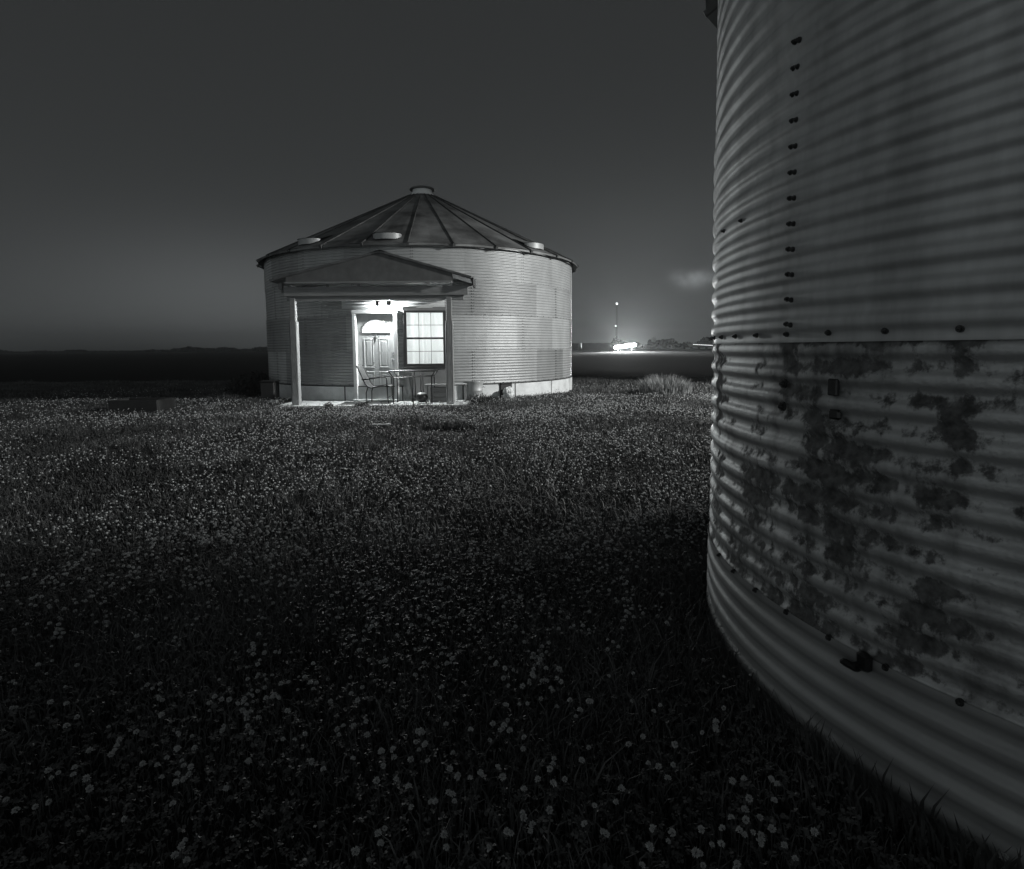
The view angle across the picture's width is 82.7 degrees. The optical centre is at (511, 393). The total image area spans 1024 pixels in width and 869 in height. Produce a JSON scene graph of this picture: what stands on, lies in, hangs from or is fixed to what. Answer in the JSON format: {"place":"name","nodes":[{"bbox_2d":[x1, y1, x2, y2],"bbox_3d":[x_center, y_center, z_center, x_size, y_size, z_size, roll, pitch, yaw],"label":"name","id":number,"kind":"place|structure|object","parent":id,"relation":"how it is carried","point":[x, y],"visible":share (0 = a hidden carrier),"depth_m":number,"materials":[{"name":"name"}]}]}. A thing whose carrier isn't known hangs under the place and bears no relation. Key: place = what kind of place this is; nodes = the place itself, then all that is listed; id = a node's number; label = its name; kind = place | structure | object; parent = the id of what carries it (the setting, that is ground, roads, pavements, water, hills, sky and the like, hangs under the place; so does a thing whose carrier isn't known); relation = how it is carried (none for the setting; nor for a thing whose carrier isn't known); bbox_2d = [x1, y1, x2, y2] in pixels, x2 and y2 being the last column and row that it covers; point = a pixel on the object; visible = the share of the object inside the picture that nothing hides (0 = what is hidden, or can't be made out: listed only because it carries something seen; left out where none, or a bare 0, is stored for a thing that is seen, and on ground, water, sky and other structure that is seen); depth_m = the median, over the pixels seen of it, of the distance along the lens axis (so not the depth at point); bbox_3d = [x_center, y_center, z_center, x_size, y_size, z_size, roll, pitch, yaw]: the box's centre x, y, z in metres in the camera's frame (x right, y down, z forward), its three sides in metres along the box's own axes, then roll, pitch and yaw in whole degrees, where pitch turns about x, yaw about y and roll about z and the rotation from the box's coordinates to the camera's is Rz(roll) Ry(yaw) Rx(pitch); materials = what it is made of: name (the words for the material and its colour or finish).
{"place":"outdoors","nodes":[
{"label":"outdoors","id":0,"kind":"place"},
{"bbox_2d":[0,0,716,351],"label":"sky","id":1,"kind":"structure","parent":0,"point":[152,152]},
{"bbox_2d":[0,349,1023,868],"bbox_3d":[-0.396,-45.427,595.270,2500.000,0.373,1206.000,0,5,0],"label":"ground","id":2,"kind":"structure","parent":0,"point":[90,367],"depth_m":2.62,"materials":[{"name":"plant"}]},
{"bbox_2d":[32,803,40,829],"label":"clover blossom","id":3,"kind":"object","parent":2,"relation":"on","point":[33,807],"visible":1,"depth_m":1.90,"materials":[{"name":"grey plant"}]},
{"bbox_2d":[44,767,51,808],"bbox_3d":[-1.606,1.385,2.019,0.024,0.180,0.023,1,5,22],"label":"clover blossom","id":4,"kind":"object","parent":2,"relation":"on","point":[47,769],"visible":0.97,"depth_m":2.01,"materials":[{"name":"grey plant"}]},
{"bbox_2d":[45,799,51,829],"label":"clover blossom","id":5,"kind":"object","parent":2,"relation":"on","point":[47,803],"visible":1,"depth_m":1.94,"materials":[{"name":"grey plant"}]},
{"bbox_2d":[70,772,76,810],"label":"clover blossom","id":6,"kind":"object","parent":2,"relation":"on","point":[72,774],"visible":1,"depth_m":2.02,"materials":[{"name":"grey plant"}]},
{"bbox_2d":[70,764,80,795],"bbox_3d":[-1.539,1.387,2.053,0.021,0.162,0.021,-1,5,-3],"label":"clover blossom","id":7,"kind":"object","parent":2,"relation":"on","point":[75,766],"visible":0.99,"depth_m":2.05,"materials":[{"name":"grey plant"}]},
{"bbox_2d":[82,774,92,810],"bbox_3d":[-1.461,1.391,2.005,0.026,0.162,0.027,2,5,28],"label":"clover blossom","id":8,"kind":"object","parent":2,"relation":"on","point":[87,776],"visible":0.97,"depth_m":2.00,"materials":[{"name":"grey plant"}]},
{"bbox_2d":[85,784,93,816],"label":"clover blossom","id":9,"kind":"object","parent":2,"relation":"on","point":[88,787],"visible":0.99,"depth_m":1.98,"materials":[{"name":"grey plant"}]},
{"bbox_2d":[85,746,93,774],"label":"clover blossom","id":10,"kind":"object","parent":2,"relation":"on","point":[88,749],"visible":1,"depth_m":2.17,"materials":[{"name":"grey plant"}]},
{"bbox_2d":[121,815,126,852],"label":"clover blossom","id":11,"kind":"object","parent":2,"relation":"on","point":[122,818],"visible":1,"depth_m":1.84,"materials":[{"name":"grey plant"}]},
{"bbox_2d":[0,346,267,353],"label":"trees","id":12,"kind":"object","parent":2,"relation":"on","point":[203,349],"visible":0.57,"depth_m":515.96,"materials":[{"name":"black plant"}]},
{"bbox_2d":[133,729,139,769],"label":"clover blossom","id":13,"kind":"object","parent":2,"relation":"on","point":[135,730],"visible":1,"depth_m":2.21,"materials":[{"name":"grey plant"}]},
{"bbox_2d":[108,397,175,413],"bbox_3d":[-7.718,0.264,12.153,1.000,0.300,0.650,0,5,0],"label":"planter box","id":14,"kind":"object","parent":2,"relation":"on","point":[146,404],"visible":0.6,"depth_m":11.83,"materials":[{"name":"wood"}]},
{"bbox_2d":[139,760,145,796],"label":"clover blossom","id":15,"kind":"object","parent":2,"relation":"on","point":[141,763],"visible":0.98,"depth_m":2.07,"materials":[{"name":"grey plant"}]},
{"bbox_2d":[164,754,172,788],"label":"clover blossom","id":16,"kind":"object","parent":2,"relation":"on","point":[167,756],"visible":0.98,"depth_m":2.11,"materials":[{"name":"grey plant"}]},
{"bbox_2d":[169,800,179,843],"bbox_3d":[-1.081,1.389,1.861,0.021,0.185,0.023,2,5,26],"label":"clover blossom","id":17,"kind":"object","parent":2,"relation":"on","point":[172,803],"visible":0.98,"depth_m":1.86,"materials":[{"name":"grey plant"}]},
{"bbox_2d":[170,851,178,868],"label":"clover blossom","id":18,"kind":"object","parent":2,"relation":"on","point":[173,854],"visible":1,"depth_m":1.68,"materials":[{"name":"grey plant"}]},
{"bbox_2d":[172,779,179,817],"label":"clover blossom","id":19,"kind":"object","parent":2,"relation":"on","point":[175,781],"visible":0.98,"depth_m":1.98,"materials":[{"name":"grey plant"}]},
{"bbox_2d":[174,771,180,808],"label":"clover blossom","id":20,"kind":"object","parent":2,"relation":"on","point":[177,773],"visible":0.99,"depth_m":2.02,"materials":[{"name":"grey plant"}]},
{"bbox_2d":[174,745,181,787],"bbox_3d":[-1.212,1.368,2.117,0.025,0.187,0.026,2,5,26],"label":"clover blossom","id":21,"kind":"object","parent":2,"relation":"on","point":[177,747],"visible":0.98,"depth_m":2.11,"materials":[{"name":"grey plant"}]},
{"bbox_2d":[177,841,185,868],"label":"clover blossom","id":22,"kind":"object","parent":2,"relation":"on","point":[182,844],"visible":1,"depth_m":1.70,"materials":[{"name":"grey plant"}]},
{"bbox_2d":[180,776,186,800],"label":"clover blossom","id":23,"kind":"object","parent":2,"relation":"on","point":[184,778],"visible":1,"depth_m":2.04,"materials":[{"name":"grey plant"}]},
{"bbox_2d":[182,856,190,868],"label":"clover blossom","id":24,"kind":"object","parent":2,"relation":"on","point":[188,858],"visible":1,"depth_m":1.71,"materials":[{"name":"grey plant"}]},
{"bbox_2d":[187,763,193,804],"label":"clover blossom","id":25,"kind":"object","parent":2,"relation":"on","point":[190,765],"visible":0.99,"depth_m":2.02,"materials":[{"name":"grey plant"}]},
{"bbox_2d":[204,392,251,403],"bbox_3d":[-6.874,0.108,14.127,1.113,0.308,1.073,0,5,0],"label":"weed tuft","id":26,"kind":"object","parent":2,"relation":"on","point":[225,398],"visible":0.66,"depth_m":14.00,"materials":[{"name":"grey plant"}]},
{"bbox_2d":[224,370,269,396],"bbox_3d":[-7.055,-0.224,15.625,1.219,0.837,1.249,0,5,0],"label":"dark shrub","id":27,"kind":"object","parent":2,"relation":"on","point":[251,387],"visible":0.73,"depth_m":15.30,"materials":[{"name":"black plant"}]},
{"bbox_2d":[226,396,269,407],"bbox_3d":[-6.004,0.183,13.232,0.950,0.283,0.930,-2,5,-21],"label":"weed tuft","id":28,"kind":"object","parent":2,"relation":"on","point":[244,402],"visible":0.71,"depth_m":13.18,"materials":[{"name":"grey plant"}]},
{"bbox_2d":[244,757,251,793],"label":"clover blossom","id":29,"kind":"object","parent":2,"relation":"on","point":[249,759],"visible":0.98,"depth_m":2.08,"materials":[{"name":"grey plant"}]},
{"bbox_2d":[259,380,281,402],"bbox_3d":[-5.981,-0.047,14.387,0.420,0.540,0.420,0,5,0],"label":"air conditioner","id":30,"kind":"object","parent":2,"relation":"on","point":[270,391],"visible":0.84,"depth_m":14.22,"materials":[{"name":"metal"}]},
{"bbox_2d":[350,846,359,868],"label":"clover blossom","id":31,"kind":"object","parent":2,"relation":"on","point":[356,849],"visible":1,"depth_m":1.68,"materials":[{"name":"grey plant"}]},
{"bbox_2d":[352,401,370,407],"bbox_3d":[-3.270,0.249,12.726,0.391,0.182,0.382,2,5,28],"label":"weed tuft","id":32,"kind":"object","parent":2,"relation":"on","point":[360,403],"visible":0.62,"depth_m":12.66,"materials":[{"name":"grey plant"}]},
{"bbox_2d":[276,399,468,407],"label":"patio","id":33,"kind":"structure","parent":2,"relation":"on","point":[310,403],"depth_m":13.32,"materials":[{"name":"concrete"}]},
{"bbox_2d":[356,365,392,403],"bbox_3d":[-3.160,-0.221,13.442,0.746,0.870,0.548,0,5,0],"label":"patio chair","id":34,"kind":"object","parent":33,"relation":"on","point":[365,377],"visible":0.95,"depth_m":13.40,"materials":[{"name":"grey metal"}]},
{"bbox_2d":[388,369,437,403],"bbox_3d":[-2.233,-0.159,13.252,1.045,0.756,0.577,0,5,0],"label":"patio table","id":35,"kind":"object","parent":33,"relation":"on","point":[419,370],"visible":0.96,"depth_m":13.02,"materials":[{"name":"black metal"}]},
{"bbox_2d":[412,372,423,400],"bbox_3d":[-2.198,-0.174,13.617,0.282,0.732,0.279,0,5,0],"label":"plant stand","id":36,"kind":"object","parent":33,"relation":"on","point":[415,384],"visible":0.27,"depth_m":13.66,"materials":[{"name":"black metal"}]},
{"bbox_2d":[416,390,427,403],"bbox_3d":[-2.039,0.080,13.165,0.284,0.300,0.284,0,5,0],"label":"kettle pot","id":37,"kind":"object","parent":33,"relation":"on","point":[421,396],"visible":1,"depth_m":13.07,"materials":[{"name":"black metal"}]},
{"bbox_2d":[430,387,445,401],"bbox_3d":[-1.660,0.020,13.462,0.454,0.348,0.240,0,5,0],"label":"slatted crate","id":38,"kind":"object","parent":33,"relation":"on","point":[438,393],"visible":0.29,"depth_m":13.34,"materials":[{"name":"grey wood"}]},
{"bbox_2d":[424,383,466,402],"bbox_3d":[-1.525,-0.013,13.459,0.950,0.420,0.300,0,5,0],"label":"bench","id":39,"kind":"object","parent":33,"relation":"on","point":[444,384],"visible":0.91,"depth_m":13.32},
{"bbox_2d":[372,776,379,812],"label":"clover blossom","id":40,"kind":"object","parent":2,"relation":"on","point":[377,778],"visible":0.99,"depth_m":1.95,"materials":[{"name":"grey plant"}]},
{"bbox_2d":[375,829,381,857],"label":"clover blossom","id":41,"kind":"object","parent":2,"relation":"on","point":[377,832],"visible":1,"depth_m":1.72,"materials":[{"name":"grey plant"}]},
{"bbox_2d":[377,840,383,866],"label":"clover blossom","id":42,"kind":"object","parent":2,"relation":"on","point":[380,842],"visible":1,"depth_m":1.70,"materials":[{"name":"grey plant"}]},
{"bbox_2d":[393,775,398,806],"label":"clover blossom","id":43,"kind":"object","parent":2,"relation":"on","point":[396,778],"visible":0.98,"depth_m":2.01,"materials":[{"name":"grey plant"}]},
{"bbox_2d":[405,782,411,817],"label":"clover blossom","id":44,"kind":"object","parent":2,"relation":"on","point":[407,785],"visible":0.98,"depth_m":1.92,"materials":[{"name":"grey plant"}]},
{"bbox_2d":[256,185,578,404],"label":"grain bin house","id":45,"kind":"structure","parent":2,"relation":"on","point":[499,297],"depth_m":14.10,"materials":[{"name":"metal"}]},
{"bbox_2d":[357,314,394,385],"bbox_3d":[-3.220,-0.872,13.798,0.912,2.020,0.129,0,5,6],"label":"door","id":46,"kind":"structure","parent":45,"relation":"in","point":[375,332],"depth_m":13.80,"materials":[{"name":"paint"}]},
{"bbox_2d":[375,301,391,308],"bbox_3d":[-2.988,-2.056,13.523,0.342,0.189,0.162,0,5,0],"label":"porch lamp","id":47,"kind":"object","parent":45,"relation":"attached to","point":[387,304],"visible":0.99,"depth_m":13.45,"materials":[{"name":"white metal"}]},
{"bbox_2d":[403,310,445,367],"bbox_3d":[-2.052,-1.279,13.736,1.050,1.350,0.135,-1,5,-8],"label":"window","id":48,"kind":"structure","parent":45,"relation":"in","point":[435,365],"depth_m":13.72,"materials":[{"name":"white glass"}]},
{"bbox_2d":[406,313,443,363],"bbox_3d":[-2.095,-1.326,14.019,1.160,1.440,0.103,-1,5,-8],"label":"curtain","id":49,"kind":"object","parent":45,"relation":"hanging from","point":[433,327],"visible":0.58,"depth_m":14.02,"materials":[{"name":"fabric"}]},
{"bbox_2d":[432,798,437,838],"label":"clover blossom","id":50,"kind":"object","parent":2,"relation":"on","point":[435,801],"visible":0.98,"depth_m":1.84,"materials":[{"name":"grey plant"}]},
{"bbox_2d":[441,830,447,859],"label":"clover blossom","id":51,"kind":"object","parent":2,"relation":"on","point":[443,832],"visible":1,"depth_m":1.77,"materials":[{"name":"grey plant"}]},
{"bbox_2d":[443,843,449,868],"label":"clover blossom","id":52,"kind":"object","parent":2,"relation":"on","point":[446,845],"visible":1,"depth_m":1.69,"materials":[{"name":"grey plant"}]},
{"bbox_2d":[446,789,451,816],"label":"clover blossom","id":53,"kind":"object","parent":2,"relation":"on","point":[449,791],"visible":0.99,"depth_m":1.90,"materials":[{"name":"grey plant"}]},
{"bbox_2d":[466,381,484,399],"bbox_3d":[-0.900,-0.053,14.089,0.411,0.490,0.411,4,6,45],"label":"metal tub","id":54,"kind":"object","parent":2,"relation":"on","point":[474,387],"visible":0.66,"depth_m":13.92,"materials":[{"name":"silver metal"}]},
{"bbox_2d":[467,392,491,402],"bbox_3d":[-0.798,0.095,13.833,0.674,0.274,0.697,0,5,0],"label":"weed tuft","id":55,"kind":"object","parent":2,"relation":"on","point":[482,398],"visible":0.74,"depth_m":13.69,"materials":[{"name":"grey plant"}]},
{"bbox_2d":[0,390,983,868],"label":"clover","id":56,"kind":"object","parent":2,"relation":"on","point":[876,848],"visible":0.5,"depth_m":2.64,"materials":[{"name":"grey plant"}]},
{"bbox_2d":[500,773,506,811],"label":"clover blossom","id":57,"kind":"object","parent":2,"relation":"on","point":[503,775],"visible":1,"depth_m":1.97,"materials":[{"name":"grey plant"}]},
{"bbox_2d":[0,383,1008,863],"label":"clover bloom","id":58,"kind":"object","parent":2,"relation":"on","point":[218,533],"visible":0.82,"depth_m":5.68,"materials":[{"name":"white plant"}]},
{"bbox_2d":[503,827,510,846],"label":"clover blossom","id":59,"kind":"object","parent":2,"relation":"on","point":[505,832],"visible":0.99,"depth_m":1.77,"materials":[{"name":"grey plant"}]},
{"bbox_2d":[503,386,513,398],"bbox_3d":[-0.092,-0.003,14.353,0.291,0.345,0.260,0,5,0],"label":"plastic bag","id":60,"kind":"object","parent":2,"relation":"on","point":[507,391],"visible":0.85,"depth_m":14.28,"materials":[{"name":"white plastic"}]},
{"bbox_2d":[520,813,526,841],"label":"clover blossom","id":61,"kind":"object","parent":2,"relation":"on","point":[522,818],"visible":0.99,"depth_m":1.81,"materials":[{"name":"grey plant"}]},
{"bbox_2d":[528,820,535,844],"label":"clover blossom","id":62,"kind":"object","parent":2,"relation":"on","point":[531,824],"visible":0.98,"depth_m":1.82,"materials":[{"name":"grey plant"}]},
{"bbox_2d":[535,775,540,815],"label":"clover blossom","id":63,"kind":"object","parent":2,"relation":"on","point":[538,777],"visible":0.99,"depth_m":1.95,"materials":[{"name":"grey plant"}]},
{"bbox_2d":[546,805,552,829],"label":"clover blossom","id":64,"kind":"object","parent":2,"relation":"on","point":[548,809],"visible":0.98,"depth_m":1.87,"materials":[{"name":"grey plant"}]},
{"bbox_2d":[579,757,584,787],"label":"clover blossom","id":65,"kind":"object","parent":2,"relation":"on","point":[581,759],"visible":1,"depth_m":2.06,"materials":[{"name":"grey plant"}]},
{"bbox_2d":[581,820,587,865],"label":"clover blossom","id":66,"kind":"object","parent":2,"relation":"on","point":[583,822],"visible":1,"depth_m":1.77,"materials":[{"name":"grey plant"}]},
{"bbox_2d":[592,802,596,835],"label":"clover blossom","id":67,"kind":"object","parent":2,"relation":"on","point":[593,804],"visible":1,"depth_m":1.81,"materials":[{"name":"grey plant"}]},
{"bbox_2d":[602,830,609,868],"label":"clover blossom","id":68,"kind":"object","parent":2,"relation":"on","point":[606,832],"visible":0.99,"depth_m":1.73,"materials":[{"name":"grey plant"}]},
{"bbox_2d":[617,784,625,824],"bbox_3d":[0.360,1.365,1.910,0.028,0.169,0.025,-1,5,-7],"label":"clover blossom","id":69,"kind":"object","parent":2,"relation":"on","point":[622,787],"visible":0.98,"depth_m":1.90,"materials":[{"name":"grey plant"}]},
{"bbox_2d":[614,343,635,348],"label":"floodlight bank","id":70,"kind":"structure","parent":2,"relation":"on","point":[625,346],"depth_m":149.67,"materials":[{"name":"metal"}]},
{"bbox_2d":[645,842,654,866],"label":"clover blossom","id":71,"kind":"object","parent":2,"relation":"on","point":[650,844],"visible":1,"depth_m":1.68,"materials":[{"name":"grey plant"}]},
{"bbox_2d":[649,824,656,865],"bbox_3d":[0.418,1.371,1.731,0.026,0.190,0.021,-4,6,-38],"label":"clover blossom","id":72,"kind":"object","parent":2,"relation":"on","point":[651,827],"visible":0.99,"depth_m":1.73,"materials":[{"name":"grey plant"}]},
{"bbox_2d":[611,336,713,349],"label":"hedgerow","id":73,"kind":"object","parent":2,"relation":"on","point":[671,343],"visible":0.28,"depth_m":247.91,"materials":[{"name":"grey plant"}]},
{"bbox_2d":[637,374,694,394],"bbox_3d":[4.080,-0.273,15.541,1.569,0.655,1.554,0,5,0],"label":"grass clump","id":74,"kind":"object","parent":2,"relation":"on","point":[661,385],"visible":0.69,"depth_m":15.17,"materials":[{"name":"plant"}]},
{"bbox_2d":[664,774,671,806],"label":"clover blossom","id":75,"kind":"object","parent":2,"relation":"on","point":[668,777],"visible":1,"depth_m":1.98,"materials":[{"name":"grey plant"}]},
{"bbox_2d":[668,828,675,859],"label":"clover blossom","id":76,"kind":"object","parent":2,"relation":"on","point":[673,834],"visible":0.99,"depth_m":1.75,"materials":[{"name":"grey plant"}]},
{"bbox_2d":[671,741,677,774],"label":"clover blossom","id":77,"kind":"object","parent":2,"relation":"on","point":[674,742],"visible":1,"depth_m":2.10,"materials":[{"name":"grey plant"}]},
{"bbox_2d":[691,846,699,868],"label":"clover blossom","id":78,"kind":"object","parent":2,"relation":"on","point":[697,854],"visible":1,"depth_m":1.68,"materials":[{"name":"grey plant"}]},
{"bbox_2d":[683,343,713,349],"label":"shed","id":79,"kind":"structure","parent":2,"relation":"on","point":[697,346],"depth_m":200.48,"materials":[{"name":"grey metal"}]},
{"bbox_2d":[698,825,704,857],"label":"clover blossom","id":80,"kind":"object","parent":2,"relation":"on","point":[701,827],"visible":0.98,"depth_m":1.73,"materials":[{"name":"grey plant"}]},
{"bbox_2d":[717,840,724,868],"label":"clover blossom","id":81,"kind":"object","parent":2,"relation":"on","point":[719,842],"visible":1,"depth_m":1.68,"materials":[{"name":"grey plant"}]},
{"bbox_2d":[718,824,725,864],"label":"clover blossom","id":82,"kind":"object","parent":2,"relation":"on","point":[722,826],"visible":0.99,"depth_m":1.74,"materials":[{"name":"grey plant"}]},
{"bbox_2d":[728,814,734,847],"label":"clover blossom","id":83,"kind":"object","parent":2,"relation":"on","point":[731,816],"visible":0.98,"depth_m":1.81,"materials":[{"name":"grey plant"}]},
{"bbox_2d":[729,776,735,812],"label":"clover blossom","id":84,"kind":"object","parent":2,"relation":"on","point":[733,781],"visible":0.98,"depth_m":1.93,"materials":[{"name":"grey plant"}]},
{"bbox_2d":[735,825,742,864],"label":"clover blossom","id":85,"kind":"object","parent":2,"relation":"on","point":[738,828],"visible":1,"depth_m":1.72,"materials":[{"name":"grey plant"}]},
{"bbox_2d":[741,831,747,858],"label":"clover blossom","id":86,"kind":"object","parent":2,"relation":"on","point":[744,832],"visible":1,"depth_m":1.71,"materials":[{"name":"grey plant"}]},
{"bbox_2d":[741,805,748,824],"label":"clover blossom","id":87,"kind":"object","parent":2,"relation":"on","point":[744,808],"visible":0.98,"depth_m":1.86,"materials":[{"name":"grey plant"}]},
{"bbox_2d":[742,815,749,843],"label":"clover blossom","id":88,"kind":"object","parent":2,"relation":"on","point":[744,817],"visible":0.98,"depth_m":1.78,"materials":[{"name":"grey plant"}]},
{"bbox_2d":[745,794,752,833],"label":"clover blossom","id":89,"kind":"object","parent":2,"relation":"on","point":[750,800],"visible":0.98,"depth_m":1.86,"materials":[{"name":"grey plant"}]},
{"bbox_2d":[756,837,764,853],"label":"clover blossom","id":90,"kind":"object","parent":2,"relation":"on","point":[761,844],"visible":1,"depth_m":1.72,"materials":[{"name":"grey plant"}]},
{"bbox_2d":[756,831,764,864],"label":"clover blossom","id":91,"kind":"object","parent":2,"relation":"on","point":[761,833],"visible":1,"depth_m":1.75,"materials":[{"name":"grey plant"}]},
{"bbox_2d":[767,775,774,815],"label":"clover blossom","id":92,"kind":"object","parent":2,"relation":"on","point":[772,778],"visible":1,"depth_m":1.93,"materials":[{"name":"grey plant"}]},
{"bbox_2d":[768,824,776,854],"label":"clover blossom","id":93,"kind":"object","parent":2,"relation":"on","point":[771,826],"visible":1,"depth_m":1.75,"materials":[{"name":"grey plant"}]},
{"bbox_2d":[769,796,777,833],"bbox_3d":[0.837,1.370,1.863,0.023,0.163,0.024,-1,5,-12],"label":"clover blossom","id":94,"kind":"object","parent":2,"relation":"on","point":[774,799],"visible":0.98,"depth_m":1.86,"materials":[{"name":"grey plant"}]},
{"bbox_2d":[781,841,787,867],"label":"clover blossom","id":95,"kind":"object","parent":2,"relation":"on","point":[784,843],"visible":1,"depth_m":1.71,"materials":[{"name":"grey plant"}]},
{"bbox_2d":[808,827,818,868],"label":"clover blossom","id":96,"kind":"object","parent":2,"relation":"on","point":[812,830],"visible":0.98,"depth_m":1.73,"materials":[{"name":"grey plant"}]},
{"bbox_2d":[703,0,1023,868],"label":"rusty grain bin","id":97,"kind":"object","parent":2,"relation":"on","point":[865,574],"visible":0.99,"depth_m":1.98,"materials":[{"name":"metal"}]},
{"bbox_2d":[571,343,652,349],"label":"hill","id":98,"kind":"structure","parent":0,"point":[596,346],"depth_m":247.79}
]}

